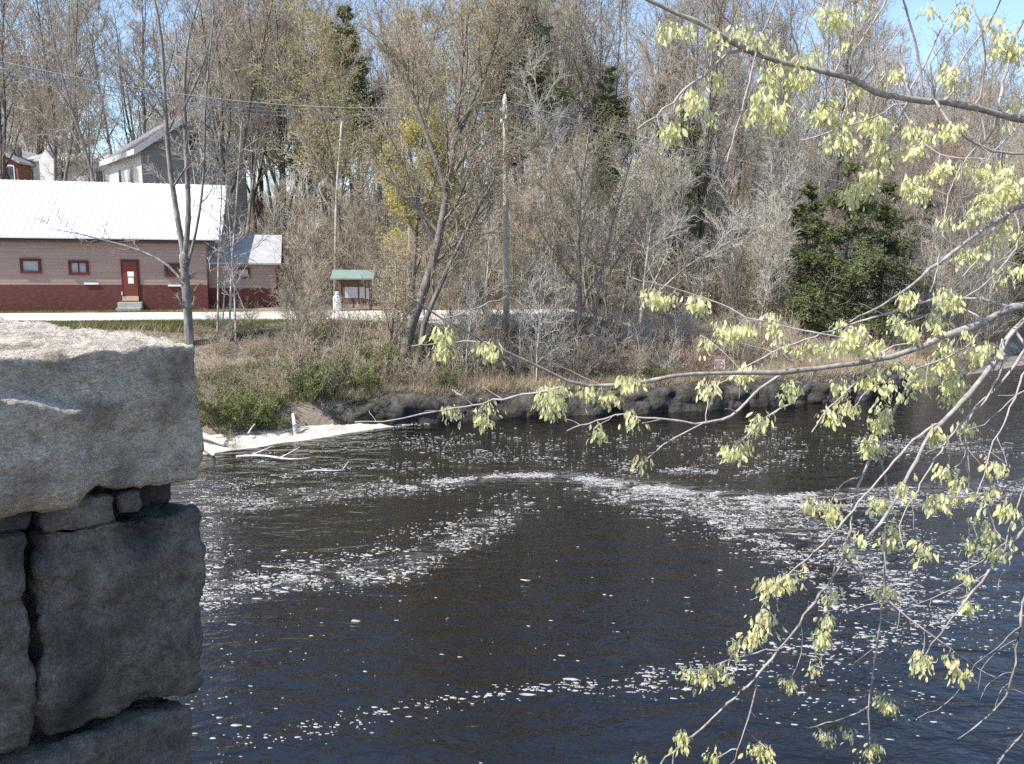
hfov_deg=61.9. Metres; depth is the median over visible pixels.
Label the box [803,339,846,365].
bare shrub
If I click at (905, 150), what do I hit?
bare tree
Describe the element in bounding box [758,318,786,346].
bare shrub
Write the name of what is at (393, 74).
bare tree
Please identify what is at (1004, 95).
budding tree
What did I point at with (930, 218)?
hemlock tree
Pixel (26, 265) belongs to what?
window
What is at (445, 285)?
sapling
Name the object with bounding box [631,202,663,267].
sapling
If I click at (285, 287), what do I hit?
sapling
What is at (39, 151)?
bare tree
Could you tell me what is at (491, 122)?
bare tree
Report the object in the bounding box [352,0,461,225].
bare tree
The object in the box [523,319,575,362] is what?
bare shrub
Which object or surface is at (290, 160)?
tree
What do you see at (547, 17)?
bare tree
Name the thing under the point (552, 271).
bare shrub
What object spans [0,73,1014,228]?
power line
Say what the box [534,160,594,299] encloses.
sapling
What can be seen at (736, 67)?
bare tree
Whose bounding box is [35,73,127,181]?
budding tree
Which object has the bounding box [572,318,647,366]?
bare shrub
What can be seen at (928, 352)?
bare shrub
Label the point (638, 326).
bare shrub
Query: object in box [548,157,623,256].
sapling
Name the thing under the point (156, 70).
bare tree
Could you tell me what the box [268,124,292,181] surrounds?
budding tree
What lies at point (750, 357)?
bare shrub
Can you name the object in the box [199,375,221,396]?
bare shrub
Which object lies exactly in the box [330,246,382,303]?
bare shrub
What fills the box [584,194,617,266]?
sapling
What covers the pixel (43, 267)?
long building
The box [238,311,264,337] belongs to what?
bare shrub
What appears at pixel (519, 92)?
bare tree
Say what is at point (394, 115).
power line
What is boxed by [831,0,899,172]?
bare tree
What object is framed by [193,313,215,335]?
bare shrub
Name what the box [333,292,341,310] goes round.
gas cylinder
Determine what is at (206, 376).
bare shrub
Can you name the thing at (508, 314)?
bare shrub
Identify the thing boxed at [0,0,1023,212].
sky
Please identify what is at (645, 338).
bare shrub
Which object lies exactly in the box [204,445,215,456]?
driftwood log
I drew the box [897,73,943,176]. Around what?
bare tree
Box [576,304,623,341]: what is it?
bare shrub
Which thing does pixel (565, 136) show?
sapling
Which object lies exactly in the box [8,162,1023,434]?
terrain
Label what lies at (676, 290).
bare shrub
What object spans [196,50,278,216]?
bare tree
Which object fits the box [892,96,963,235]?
budding tree
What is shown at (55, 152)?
bare tree
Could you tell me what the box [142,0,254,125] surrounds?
bare tree
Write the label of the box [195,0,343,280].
bare tree
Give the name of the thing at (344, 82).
bare tree
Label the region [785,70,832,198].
bare tree
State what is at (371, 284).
sapling
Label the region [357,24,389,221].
bare tree
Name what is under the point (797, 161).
bare tree
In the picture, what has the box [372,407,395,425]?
bank boulder
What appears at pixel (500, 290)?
bare shrub
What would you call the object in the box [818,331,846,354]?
bare shrub
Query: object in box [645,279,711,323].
bare shrub
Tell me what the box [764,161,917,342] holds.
hemlock tree
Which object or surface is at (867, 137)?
bare tree
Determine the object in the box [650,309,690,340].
bare shrub
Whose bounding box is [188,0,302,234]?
bare tree
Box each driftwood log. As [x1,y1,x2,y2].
[203,433,225,445]
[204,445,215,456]
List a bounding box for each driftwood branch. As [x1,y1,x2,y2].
[236,446,309,459]
[304,461,348,472]
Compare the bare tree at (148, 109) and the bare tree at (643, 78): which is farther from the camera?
the bare tree at (148, 109)
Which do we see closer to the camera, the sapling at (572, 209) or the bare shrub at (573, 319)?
the bare shrub at (573, 319)
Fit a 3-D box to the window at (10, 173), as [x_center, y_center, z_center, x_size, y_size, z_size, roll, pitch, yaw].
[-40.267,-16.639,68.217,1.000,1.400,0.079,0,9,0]
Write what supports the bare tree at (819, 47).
on the terrain at (316, 412)
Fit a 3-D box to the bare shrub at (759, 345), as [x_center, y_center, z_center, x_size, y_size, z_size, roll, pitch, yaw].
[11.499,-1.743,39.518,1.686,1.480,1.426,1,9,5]
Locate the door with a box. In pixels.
[120,259,140,301]
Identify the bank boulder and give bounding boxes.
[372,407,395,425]
[444,408,466,421]
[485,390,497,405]
[725,382,751,407]
[800,382,828,402]
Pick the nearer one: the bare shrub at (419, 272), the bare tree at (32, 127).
the bare shrub at (419, 272)
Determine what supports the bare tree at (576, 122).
on the terrain at (316, 412)
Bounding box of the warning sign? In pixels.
[714,356,724,369]
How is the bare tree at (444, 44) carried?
on the terrain at (316, 412)
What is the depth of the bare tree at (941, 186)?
49.03 m
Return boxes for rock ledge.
[332,369,912,424]
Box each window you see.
[6,165,15,179]
[19,258,41,272]
[31,168,34,179]
[68,260,88,274]
[95,170,103,181]
[118,168,122,182]
[129,165,134,182]
[164,263,180,276]
[187,130,200,151]
[236,267,249,278]
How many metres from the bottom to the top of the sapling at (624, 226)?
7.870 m
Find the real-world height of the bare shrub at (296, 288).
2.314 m
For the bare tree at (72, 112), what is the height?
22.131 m
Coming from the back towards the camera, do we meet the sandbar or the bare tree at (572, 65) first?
the bare tree at (572, 65)
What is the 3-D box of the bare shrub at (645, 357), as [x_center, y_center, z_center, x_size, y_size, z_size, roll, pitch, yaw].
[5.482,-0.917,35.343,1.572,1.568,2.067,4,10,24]
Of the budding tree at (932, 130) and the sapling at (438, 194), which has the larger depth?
the budding tree at (932, 130)
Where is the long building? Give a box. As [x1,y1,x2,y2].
[0,179,283,311]
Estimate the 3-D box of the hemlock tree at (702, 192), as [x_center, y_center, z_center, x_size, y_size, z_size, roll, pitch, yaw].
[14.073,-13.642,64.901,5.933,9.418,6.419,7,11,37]
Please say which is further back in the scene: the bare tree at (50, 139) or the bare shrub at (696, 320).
the bare tree at (50, 139)
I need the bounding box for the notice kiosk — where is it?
[330,270,377,309]
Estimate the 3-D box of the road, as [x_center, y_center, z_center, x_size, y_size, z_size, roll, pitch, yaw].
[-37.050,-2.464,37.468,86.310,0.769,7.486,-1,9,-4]
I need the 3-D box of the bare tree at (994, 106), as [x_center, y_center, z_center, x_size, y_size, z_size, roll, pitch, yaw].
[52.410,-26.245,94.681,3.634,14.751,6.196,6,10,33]
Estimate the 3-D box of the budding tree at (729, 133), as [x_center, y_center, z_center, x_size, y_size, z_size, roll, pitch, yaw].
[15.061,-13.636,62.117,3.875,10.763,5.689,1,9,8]
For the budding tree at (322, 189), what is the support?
on the terrain at (316, 412)
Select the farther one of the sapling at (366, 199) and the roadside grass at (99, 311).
the sapling at (366, 199)
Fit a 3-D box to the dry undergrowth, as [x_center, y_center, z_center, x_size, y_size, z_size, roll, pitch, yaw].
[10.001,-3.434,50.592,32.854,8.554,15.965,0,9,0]
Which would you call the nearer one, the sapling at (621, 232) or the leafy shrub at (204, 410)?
the leafy shrub at (204, 410)
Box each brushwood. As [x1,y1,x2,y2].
[234,155,1023,349]
[235,135,1022,280]
[242,192,1023,346]
[247,118,1023,266]
[528,167,1023,344]
[548,96,1022,250]
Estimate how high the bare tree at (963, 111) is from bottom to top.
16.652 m
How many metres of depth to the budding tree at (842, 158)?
73.86 m
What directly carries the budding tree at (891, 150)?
on the terrain at (316, 412)
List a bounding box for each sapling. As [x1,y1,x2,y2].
[181,106,280,341]
[254,175,296,270]
[271,259,299,325]
[276,166,325,276]
[281,162,330,303]
[281,261,338,352]
[284,190,325,270]
[284,208,337,301]
[306,168,386,307]
[322,190,369,271]
[332,215,367,269]
[341,150,388,256]
[346,207,417,305]
[359,254,399,334]
[375,184,424,257]
[376,193,444,281]
[378,234,430,328]
[387,201,453,291]
[408,169,456,296]
[408,226,455,336]
[417,150,464,251]
[428,241,512,380]
[429,230,489,325]
[437,182,478,245]
[457,275,491,361]
[469,188,513,304]
[471,301,503,380]
[487,194,547,304]
[488,204,538,268]
[491,182,542,285]
[504,249,546,361]
[507,242,561,346]
[507,250,576,381]
[510,162,557,256]
[510,181,552,281]
[511,159,566,276]
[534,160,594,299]
[548,127,590,231]
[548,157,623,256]
[549,162,588,237]
[556,141,618,298]
[557,173,601,300]
[564,183,589,262]
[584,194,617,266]
[587,177,645,275]
[590,204,638,275]
[623,191,654,282]
[626,176,673,288]
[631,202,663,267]
[676,150,739,267]
[691,163,770,318]
[728,206,773,283]
[738,221,776,326]
[741,217,792,329]
[745,203,795,312]
[747,181,801,336]
[749,198,806,335]
[758,228,786,290]
[762,215,833,326]
[781,227,818,309]
[784,202,839,291]
[830,209,843,245]
[904,207,965,339]
[913,216,950,276]
[914,245,953,318]
[933,208,981,285]
[944,246,973,307]
[969,259,995,309]
[995,231,1023,328]
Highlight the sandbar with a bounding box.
[203,423,407,453]
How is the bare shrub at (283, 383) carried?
on the terrain at (316, 412)
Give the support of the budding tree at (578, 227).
on the terrain at (316, 412)
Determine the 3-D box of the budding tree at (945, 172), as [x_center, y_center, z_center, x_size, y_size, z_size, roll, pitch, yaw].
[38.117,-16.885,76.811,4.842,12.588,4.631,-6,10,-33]
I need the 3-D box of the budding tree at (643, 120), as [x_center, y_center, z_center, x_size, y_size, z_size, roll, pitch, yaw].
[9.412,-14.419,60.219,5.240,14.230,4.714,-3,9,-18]
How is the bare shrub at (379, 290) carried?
on the terrain at (316, 412)
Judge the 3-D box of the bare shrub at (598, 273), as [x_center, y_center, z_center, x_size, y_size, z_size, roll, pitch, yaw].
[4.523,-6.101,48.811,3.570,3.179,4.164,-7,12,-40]
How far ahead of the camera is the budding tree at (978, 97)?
97.55 m
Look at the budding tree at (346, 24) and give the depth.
54.55 m
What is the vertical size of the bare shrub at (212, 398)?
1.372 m
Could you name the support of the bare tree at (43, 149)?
on the terrain at (316, 412)
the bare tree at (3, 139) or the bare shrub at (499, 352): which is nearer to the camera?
the bare shrub at (499, 352)
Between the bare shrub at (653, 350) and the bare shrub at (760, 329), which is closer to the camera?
the bare shrub at (653, 350)
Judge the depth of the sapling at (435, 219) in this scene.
44.55 m
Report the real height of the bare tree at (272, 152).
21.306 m
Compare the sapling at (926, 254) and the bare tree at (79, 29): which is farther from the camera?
the bare tree at (79, 29)
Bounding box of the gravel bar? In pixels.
[968,355,1023,373]
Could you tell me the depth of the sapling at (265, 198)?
52.45 m
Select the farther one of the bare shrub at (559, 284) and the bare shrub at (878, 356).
the bare shrub at (559, 284)
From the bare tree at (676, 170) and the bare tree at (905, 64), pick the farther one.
the bare tree at (905, 64)
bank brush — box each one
[270,281,493,391]
[436,277,808,381]
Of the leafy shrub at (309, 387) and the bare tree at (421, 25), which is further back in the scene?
the bare tree at (421, 25)
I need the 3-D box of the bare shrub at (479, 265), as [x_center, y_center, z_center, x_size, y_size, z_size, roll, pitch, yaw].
[-2.067,-6.872,48.430,5.600,3.961,3.963,7,11,38]
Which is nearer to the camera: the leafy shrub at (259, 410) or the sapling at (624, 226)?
the leafy shrub at (259, 410)
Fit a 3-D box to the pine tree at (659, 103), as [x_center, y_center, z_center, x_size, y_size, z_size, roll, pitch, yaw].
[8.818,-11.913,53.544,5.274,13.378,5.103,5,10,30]
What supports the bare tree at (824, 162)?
on the terrain at (316, 412)
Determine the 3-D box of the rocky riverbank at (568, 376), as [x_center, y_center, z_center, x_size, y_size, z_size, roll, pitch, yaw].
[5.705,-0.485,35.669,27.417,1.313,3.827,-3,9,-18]
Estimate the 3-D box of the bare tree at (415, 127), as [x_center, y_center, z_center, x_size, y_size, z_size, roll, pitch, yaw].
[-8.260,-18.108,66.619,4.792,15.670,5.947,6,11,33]
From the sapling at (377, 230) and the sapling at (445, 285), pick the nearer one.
the sapling at (445, 285)
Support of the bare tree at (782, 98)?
on the terrain at (316, 412)
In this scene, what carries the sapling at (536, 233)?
on the terrain at (316, 412)
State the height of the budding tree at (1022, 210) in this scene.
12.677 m
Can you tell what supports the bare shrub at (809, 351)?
on the terrain at (316, 412)
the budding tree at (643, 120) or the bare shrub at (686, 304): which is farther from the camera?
the budding tree at (643, 120)
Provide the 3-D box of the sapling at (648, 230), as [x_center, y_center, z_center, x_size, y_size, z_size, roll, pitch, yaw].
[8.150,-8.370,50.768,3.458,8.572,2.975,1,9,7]
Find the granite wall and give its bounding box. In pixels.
[0,316,205,763]
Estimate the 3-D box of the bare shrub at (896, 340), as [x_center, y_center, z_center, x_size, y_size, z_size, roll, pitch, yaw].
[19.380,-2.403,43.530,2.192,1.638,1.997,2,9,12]
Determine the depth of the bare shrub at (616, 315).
38.55 m
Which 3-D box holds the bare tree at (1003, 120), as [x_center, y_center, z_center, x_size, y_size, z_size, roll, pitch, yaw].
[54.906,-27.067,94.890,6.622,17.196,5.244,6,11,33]
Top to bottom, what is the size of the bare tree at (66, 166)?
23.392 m
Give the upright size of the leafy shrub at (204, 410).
1.984 m
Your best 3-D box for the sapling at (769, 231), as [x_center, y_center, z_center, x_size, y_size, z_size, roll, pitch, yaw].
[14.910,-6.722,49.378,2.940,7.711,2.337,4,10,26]
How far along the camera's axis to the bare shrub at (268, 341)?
33.45 m
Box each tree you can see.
[0,0,56,154]
[0,0,72,179]
[0,0,107,180]
[0,0,140,152]
[0,6,50,175]
[0,64,56,152]
[2,63,114,152]
[2,113,33,168]
[4,0,117,180]
[4,54,49,152]
[5,0,129,181]
[5,1,92,154]
[13,0,101,180]
[34,0,242,344]
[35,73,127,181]
[59,0,146,165]
[84,9,211,146]
[88,0,186,148]
[120,0,210,127]
[129,107,160,136]
[134,77,160,130]
[137,45,233,184]
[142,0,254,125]
[144,0,296,198]
[166,11,304,233]
[170,0,307,203]
[174,0,255,138]
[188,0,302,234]
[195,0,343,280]
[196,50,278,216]
[199,0,338,272]
[201,0,266,132]
[202,2,293,224]
[206,0,270,211]
[206,0,306,234]
[228,0,376,303]
[246,0,343,213]
[250,0,362,268]
[259,11,373,266]
[262,0,307,236]
[263,13,278,216]
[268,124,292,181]
[269,20,360,250]
[271,0,359,253]
[278,64,355,254]
[289,0,397,251]
[289,47,341,225]
[300,4,395,263]
[322,0,372,235]
[325,0,370,256]
[334,11,463,289]
[337,0,561,375]
[340,100,392,195]
[350,0,422,258]
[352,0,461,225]
[354,11,404,204]
[355,0,1023,763]
[356,86,426,190]
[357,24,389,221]
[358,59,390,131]
[365,0,462,257]
[371,4,406,129]
[372,56,427,171]
[374,73,398,202]
[374,99,484,316]
[377,0,479,220]
[398,0,516,279]
[423,57,457,175]
[425,0,485,189]
[425,1,456,106]
[435,0,571,178]
[444,0,511,231]
[446,46,542,231]
[446,79,475,157]
[455,0,585,250]
[459,0,535,218]
[459,1,578,257]
[472,0,551,282]
[473,0,578,219]
[483,0,557,212]
[486,2,562,168]
[502,0,589,254]
[502,96,693,342]
[506,32,602,299]
[517,0,575,214]
[521,102,585,250]
[526,74,569,175]
[530,0,603,248]
[537,0,604,182]
[540,0,646,267]
[542,0,629,214]
[552,4,585,187]
[557,78,599,184]
[566,0,623,126]
[566,0,680,253]
[569,95,786,324]
[573,1,642,229]
[578,66,641,203]
[581,65,653,206]
[596,0,654,213]
[616,83,684,278]
[619,24,722,315]
[619,76,689,176]
[620,71,682,259]
[623,0,711,173]
[634,0,709,212]
[634,35,656,154]
[638,8,728,231]
[645,0,779,282]
[647,107,717,243]
[648,115,700,248]
[652,0,742,171]
[665,0,781,222]
[668,141,731,249]
[678,0,760,262]
[681,0,784,225]
[689,75,715,160]
[692,131,737,231]
[698,80,743,225]
[701,120,750,238]
[706,1,761,217]
[706,4,783,239]
[716,41,747,168]
[723,100,767,209]
[725,129,751,197]
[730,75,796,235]
[731,122,786,268]
[733,6,795,223]
[734,0,821,192]
[734,44,807,170]
[742,133,805,321]
[744,41,825,207]
[745,111,767,214]
[746,175,817,295]
[752,0,807,225]
[754,180,852,337]
[756,0,817,189]
[759,37,800,148]
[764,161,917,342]
[766,136,835,244]
[769,0,858,185]
[769,117,813,190]
[770,108,813,312]
[775,79,825,189]
[782,128,845,243]
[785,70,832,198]
[791,0,909,225]
[792,105,844,215]
[796,0,881,222]
[797,251,857,337]
[817,0,928,215]
[819,97,870,215]
[820,18,881,184]
[825,80,900,186]
[826,181,936,345]
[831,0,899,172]
[833,0,926,254]
[839,42,863,158]
[840,93,870,213]
[840,136,883,226]
[843,127,907,233]
[844,97,933,225]
[850,54,906,234]
[852,89,927,301]
[857,45,909,222]
[864,84,952,237]
[876,53,915,180]
[885,24,933,120]
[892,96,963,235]
[896,26,967,125]
[896,106,921,233]
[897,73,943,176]
[897,145,952,272]
[900,65,917,141]
[904,43,1002,336]
[904,105,952,214]
[904,131,981,249]
[905,200,959,286]
[916,113,948,240]
[920,126,964,238]
[926,62,989,162]
[927,76,987,233]
[935,60,951,134]
[939,22,997,197]
[940,85,1001,222]
[941,72,968,137]
[942,18,1010,226]
[949,139,978,195]
[953,75,1014,247]
[955,65,1003,163]
[956,131,1023,342]
[962,155,1023,296]
[971,76,1005,207]
[975,64,1023,192]
[977,11,1011,154]
[977,152,1023,325]
[979,102,1015,225]
[982,60,1023,164]
[985,35,1023,180]
[986,225,1023,334]
[992,84,1023,167]
[992,97,1023,237]
[997,124,1023,214]
[998,111,1023,255]
[1001,123,1023,222]
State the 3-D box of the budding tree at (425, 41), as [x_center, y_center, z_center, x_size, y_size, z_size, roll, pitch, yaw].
[-5.663,-11.864,46.125,6.457,15.470,5.610,2,9,14]
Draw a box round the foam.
[183,421,1023,763]
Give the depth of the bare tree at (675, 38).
67.52 m
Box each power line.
[0,61,1012,207]
[0,65,1022,215]
[0,69,1023,222]
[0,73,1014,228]
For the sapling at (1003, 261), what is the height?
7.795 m
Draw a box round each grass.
[0,308,249,312]
[17,318,303,340]
[194,347,383,424]
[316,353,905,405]
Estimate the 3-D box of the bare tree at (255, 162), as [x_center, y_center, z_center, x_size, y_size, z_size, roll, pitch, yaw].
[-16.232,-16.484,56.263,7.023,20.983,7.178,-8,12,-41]
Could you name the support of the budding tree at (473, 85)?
on the terrain at (316, 412)
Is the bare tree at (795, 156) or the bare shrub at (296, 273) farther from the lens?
the bare tree at (795, 156)
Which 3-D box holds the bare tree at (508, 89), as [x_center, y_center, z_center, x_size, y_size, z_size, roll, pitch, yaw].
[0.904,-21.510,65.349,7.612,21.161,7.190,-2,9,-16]
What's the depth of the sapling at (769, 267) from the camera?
43.70 m
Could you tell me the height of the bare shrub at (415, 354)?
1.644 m
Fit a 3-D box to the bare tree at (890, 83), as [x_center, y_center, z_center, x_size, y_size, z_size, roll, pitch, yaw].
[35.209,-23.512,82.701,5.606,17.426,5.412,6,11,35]
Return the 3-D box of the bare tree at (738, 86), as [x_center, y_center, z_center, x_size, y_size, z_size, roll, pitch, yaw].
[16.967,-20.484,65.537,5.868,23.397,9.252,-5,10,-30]
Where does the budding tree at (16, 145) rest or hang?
on the terrain at (316, 412)
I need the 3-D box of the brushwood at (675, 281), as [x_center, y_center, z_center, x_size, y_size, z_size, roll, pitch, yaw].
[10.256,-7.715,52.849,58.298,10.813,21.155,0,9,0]
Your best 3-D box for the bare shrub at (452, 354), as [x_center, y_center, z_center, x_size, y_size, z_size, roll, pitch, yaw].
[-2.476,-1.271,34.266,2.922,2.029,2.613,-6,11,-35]
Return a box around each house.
[0,145,36,179]
[27,150,109,181]
[99,111,247,233]
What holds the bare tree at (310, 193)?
on the terrain at (316, 412)
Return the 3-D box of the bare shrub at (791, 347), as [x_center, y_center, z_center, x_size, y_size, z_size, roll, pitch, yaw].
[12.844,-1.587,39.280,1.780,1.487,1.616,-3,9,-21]
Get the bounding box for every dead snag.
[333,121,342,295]
[406,211,410,306]
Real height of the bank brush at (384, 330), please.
4.224 m
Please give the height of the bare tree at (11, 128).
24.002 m
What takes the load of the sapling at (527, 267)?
on the terrain at (316, 412)
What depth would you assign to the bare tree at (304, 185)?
69.09 m
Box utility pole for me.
[500,94,509,328]
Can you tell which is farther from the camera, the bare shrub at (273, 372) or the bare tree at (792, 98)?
the bare tree at (792, 98)
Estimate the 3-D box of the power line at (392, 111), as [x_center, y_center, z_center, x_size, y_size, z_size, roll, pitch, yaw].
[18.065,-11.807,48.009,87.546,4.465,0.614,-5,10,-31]
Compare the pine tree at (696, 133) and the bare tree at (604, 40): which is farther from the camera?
the bare tree at (604, 40)
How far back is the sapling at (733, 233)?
47.25 m
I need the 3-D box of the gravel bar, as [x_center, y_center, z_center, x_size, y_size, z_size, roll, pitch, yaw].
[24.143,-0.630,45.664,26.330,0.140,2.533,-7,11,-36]
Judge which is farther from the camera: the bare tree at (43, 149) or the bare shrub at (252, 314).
the bare tree at (43, 149)
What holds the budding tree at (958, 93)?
on the terrain at (316, 412)
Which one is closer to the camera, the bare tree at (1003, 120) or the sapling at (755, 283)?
the sapling at (755, 283)
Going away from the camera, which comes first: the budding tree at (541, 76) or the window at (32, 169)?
the budding tree at (541, 76)
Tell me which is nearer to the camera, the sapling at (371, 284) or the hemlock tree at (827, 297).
the sapling at (371, 284)
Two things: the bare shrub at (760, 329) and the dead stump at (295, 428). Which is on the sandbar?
the dead stump at (295, 428)
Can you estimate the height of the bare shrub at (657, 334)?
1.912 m
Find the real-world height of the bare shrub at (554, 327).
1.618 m
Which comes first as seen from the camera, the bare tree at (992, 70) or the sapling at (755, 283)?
the sapling at (755, 283)
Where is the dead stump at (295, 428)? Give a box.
[292,413,304,436]
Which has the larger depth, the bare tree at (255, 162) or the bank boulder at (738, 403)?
the bare tree at (255, 162)
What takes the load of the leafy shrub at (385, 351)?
on the terrain at (316, 412)
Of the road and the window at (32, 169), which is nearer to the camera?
the road
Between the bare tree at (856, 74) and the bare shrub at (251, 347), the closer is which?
the bare shrub at (251, 347)
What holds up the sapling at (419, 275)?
on the terrain at (316, 412)
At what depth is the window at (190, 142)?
60.17 m
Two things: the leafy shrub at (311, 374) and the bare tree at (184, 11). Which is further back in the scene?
the bare tree at (184, 11)
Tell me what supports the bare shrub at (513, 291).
on the terrain at (316, 412)
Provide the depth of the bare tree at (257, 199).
68.22 m
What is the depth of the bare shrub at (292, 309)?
35.97 m
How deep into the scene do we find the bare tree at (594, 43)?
78.86 m
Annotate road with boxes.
[0,309,627,326]
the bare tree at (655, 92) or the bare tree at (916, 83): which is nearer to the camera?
the bare tree at (655, 92)
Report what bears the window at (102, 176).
in the house at (39, 172)
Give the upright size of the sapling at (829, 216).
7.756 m
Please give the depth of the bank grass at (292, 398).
31.71 m
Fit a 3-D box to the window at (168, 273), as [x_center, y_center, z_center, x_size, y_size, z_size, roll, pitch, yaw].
[-16.973,-5.594,42.684,0.762,0.674,0.120,-1,9,-13]
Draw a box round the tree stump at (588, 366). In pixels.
[579,362,592,379]
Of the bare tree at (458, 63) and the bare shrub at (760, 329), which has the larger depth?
the bare tree at (458, 63)
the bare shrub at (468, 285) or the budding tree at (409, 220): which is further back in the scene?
the bare shrub at (468, 285)
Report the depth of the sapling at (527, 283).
36.58 m
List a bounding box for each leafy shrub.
[195,371,262,432]
[209,429,237,446]
[214,378,279,431]
[240,381,299,429]
[269,349,343,402]
[291,309,330,342]
[296,361,327,387]
[300,341,357,388]
[344,357,385,393]
[352,328,419,372]
[415,322,460,360]
[427,361,464,387]
[641,359,667,376]
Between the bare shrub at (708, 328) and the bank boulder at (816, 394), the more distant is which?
the bare shrub at (708, 328)
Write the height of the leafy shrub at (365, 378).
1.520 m
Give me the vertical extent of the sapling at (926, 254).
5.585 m
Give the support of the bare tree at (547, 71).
on the terrain at (316, 412)
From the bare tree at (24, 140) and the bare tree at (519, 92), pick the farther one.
the bare tree at (24, 140)
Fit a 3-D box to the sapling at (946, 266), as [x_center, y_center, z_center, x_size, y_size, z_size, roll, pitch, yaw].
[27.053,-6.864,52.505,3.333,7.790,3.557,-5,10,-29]
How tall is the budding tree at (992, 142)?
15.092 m
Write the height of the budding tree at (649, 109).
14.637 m
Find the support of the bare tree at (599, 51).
on the terrain at (316, 412)
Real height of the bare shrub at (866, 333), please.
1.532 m
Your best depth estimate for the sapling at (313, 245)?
48.92 m
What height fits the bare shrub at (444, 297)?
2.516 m
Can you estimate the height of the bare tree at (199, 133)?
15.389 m
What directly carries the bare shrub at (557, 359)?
on the terrain at (316, 412)
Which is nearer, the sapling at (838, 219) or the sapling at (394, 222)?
the sapling at (394, 222)
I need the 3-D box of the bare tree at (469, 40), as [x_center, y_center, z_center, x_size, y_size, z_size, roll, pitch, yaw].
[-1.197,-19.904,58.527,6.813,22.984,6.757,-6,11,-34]
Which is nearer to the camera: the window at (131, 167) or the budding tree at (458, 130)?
the budding tree at (458, 130)
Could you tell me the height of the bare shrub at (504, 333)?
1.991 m
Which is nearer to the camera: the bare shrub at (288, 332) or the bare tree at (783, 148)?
the bare shrub at (288, 332)
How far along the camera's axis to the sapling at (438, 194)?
50.71 m
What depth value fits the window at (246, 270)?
43.99 m
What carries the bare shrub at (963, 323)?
on the terrain at (316, 412)
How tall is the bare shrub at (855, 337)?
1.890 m
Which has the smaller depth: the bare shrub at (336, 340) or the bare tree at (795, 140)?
the bare shrub at (336, 340)
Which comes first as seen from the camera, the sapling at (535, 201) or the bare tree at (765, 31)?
the sapling at (535, 201)
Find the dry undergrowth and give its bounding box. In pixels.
[398,264,984,375]
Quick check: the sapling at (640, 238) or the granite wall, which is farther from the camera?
the sapling at (640, 238)
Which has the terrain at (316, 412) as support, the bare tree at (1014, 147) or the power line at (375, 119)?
the bare tree at (1014, 147)
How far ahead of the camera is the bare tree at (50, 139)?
65.29 m
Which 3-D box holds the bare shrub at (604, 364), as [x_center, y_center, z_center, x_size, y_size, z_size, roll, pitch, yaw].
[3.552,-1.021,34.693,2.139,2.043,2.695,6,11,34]
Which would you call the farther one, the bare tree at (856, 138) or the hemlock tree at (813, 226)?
the bare tree at (856, 138)
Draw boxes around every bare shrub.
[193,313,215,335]
[194,351,223,379]
[195,304,233,325]
[198,384,212,407]
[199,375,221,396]
[199,384,232,416]
[200,320,236,355]
[209,358,240,386]
[214,315,242,339]
[221,298,263,327]
[222,381,257,400]
[235,331,268,355]
[235,361,275,391]
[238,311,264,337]
[247,331,280,352]
[253,352,296,381]
[254,274,321,321]
[254,315,325,369]
[261,373,292,396]
[262,341,326,395]
[269,319,321,352]
[270,246,339,306]
[272,318,296,339]
[278,270,312,301]
[279,254,341,300]
[283,241,350,300]
[285,333,348,372]
[291,288,341,317]
[294,294,344,330]
[307,329,374,380]
[312,349,363,391]
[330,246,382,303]
[344,257,388,305]
[354,260,415,305]
[366,245,451,297]
[369,250,428,306]
[371,347,415,385]
[389,335,431,368]
[390,342,449,386]
[396,246,455,285]
[416,264,453,308]
[417,265,485,306]
[421,328,484,371]
[426,232,514,292]
[434,264,467,301]
[446,262,494,305]
[452,251,501,299]
[453,291,503,337]
[473,327,526,371]
[485,289,543,338]
[486,307,518,346]
[490,259,527,302]
[496,254,560,306]
[516,246,581,295]
[517,258,568,305]
[522,315,538,338]
[523,313,589,375]
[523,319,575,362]
[531,308,576,338]
[545,330,620,380]
[547,262,595,307]
[555,279,616,328]
[556,300,591,340]
[557,320,592,355]
[566,255,625,297]
[569,311,617,344]
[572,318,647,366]
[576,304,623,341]
[576,333,635,377]
[589,271,633,307]
[599,331,652,379]
[600,302,656,339]
[602,261,670,317]
[605,330,646,359]
[606,303,625,324]
[610,264,677,324]
[610,310,664,357]
[614,272,639,308]
[622,283,683,325]
[622,311,658,337]
[627,341,666,372]
[628,319,689,374]
[634,316,681,355]
[641,332,677,366]
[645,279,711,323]
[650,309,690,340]
[652,275,694,315]
[653,316,706,347]
[660,333,728,379]
[664,309,733,352]
[666,283,716,320]
[666,334,707,369]
[670,334,702,361]
[684,276,721,308]
[693,314,717,342]
[716,266,754,300]
[727,342,764,366]
[730,308,773,334]
[732,290,761,316]
[734,326,773,365]
[746,333,775,356]
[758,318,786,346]
[772,331,807,361]
[779,320,799,341]
[786,327,817,347]
[802,336,827,357]
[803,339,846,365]
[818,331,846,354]
[832,321,873,350]
[852,325,905,365]
[861,327,897,351]
[869,322,908,349]
[908,334,937,360]
[943,308,975,341]
[969,311,1023,343]
[985,291,1022,328]
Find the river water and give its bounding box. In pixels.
[163,349,1023,763]
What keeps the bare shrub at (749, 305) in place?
on the terrain at (316, 412)

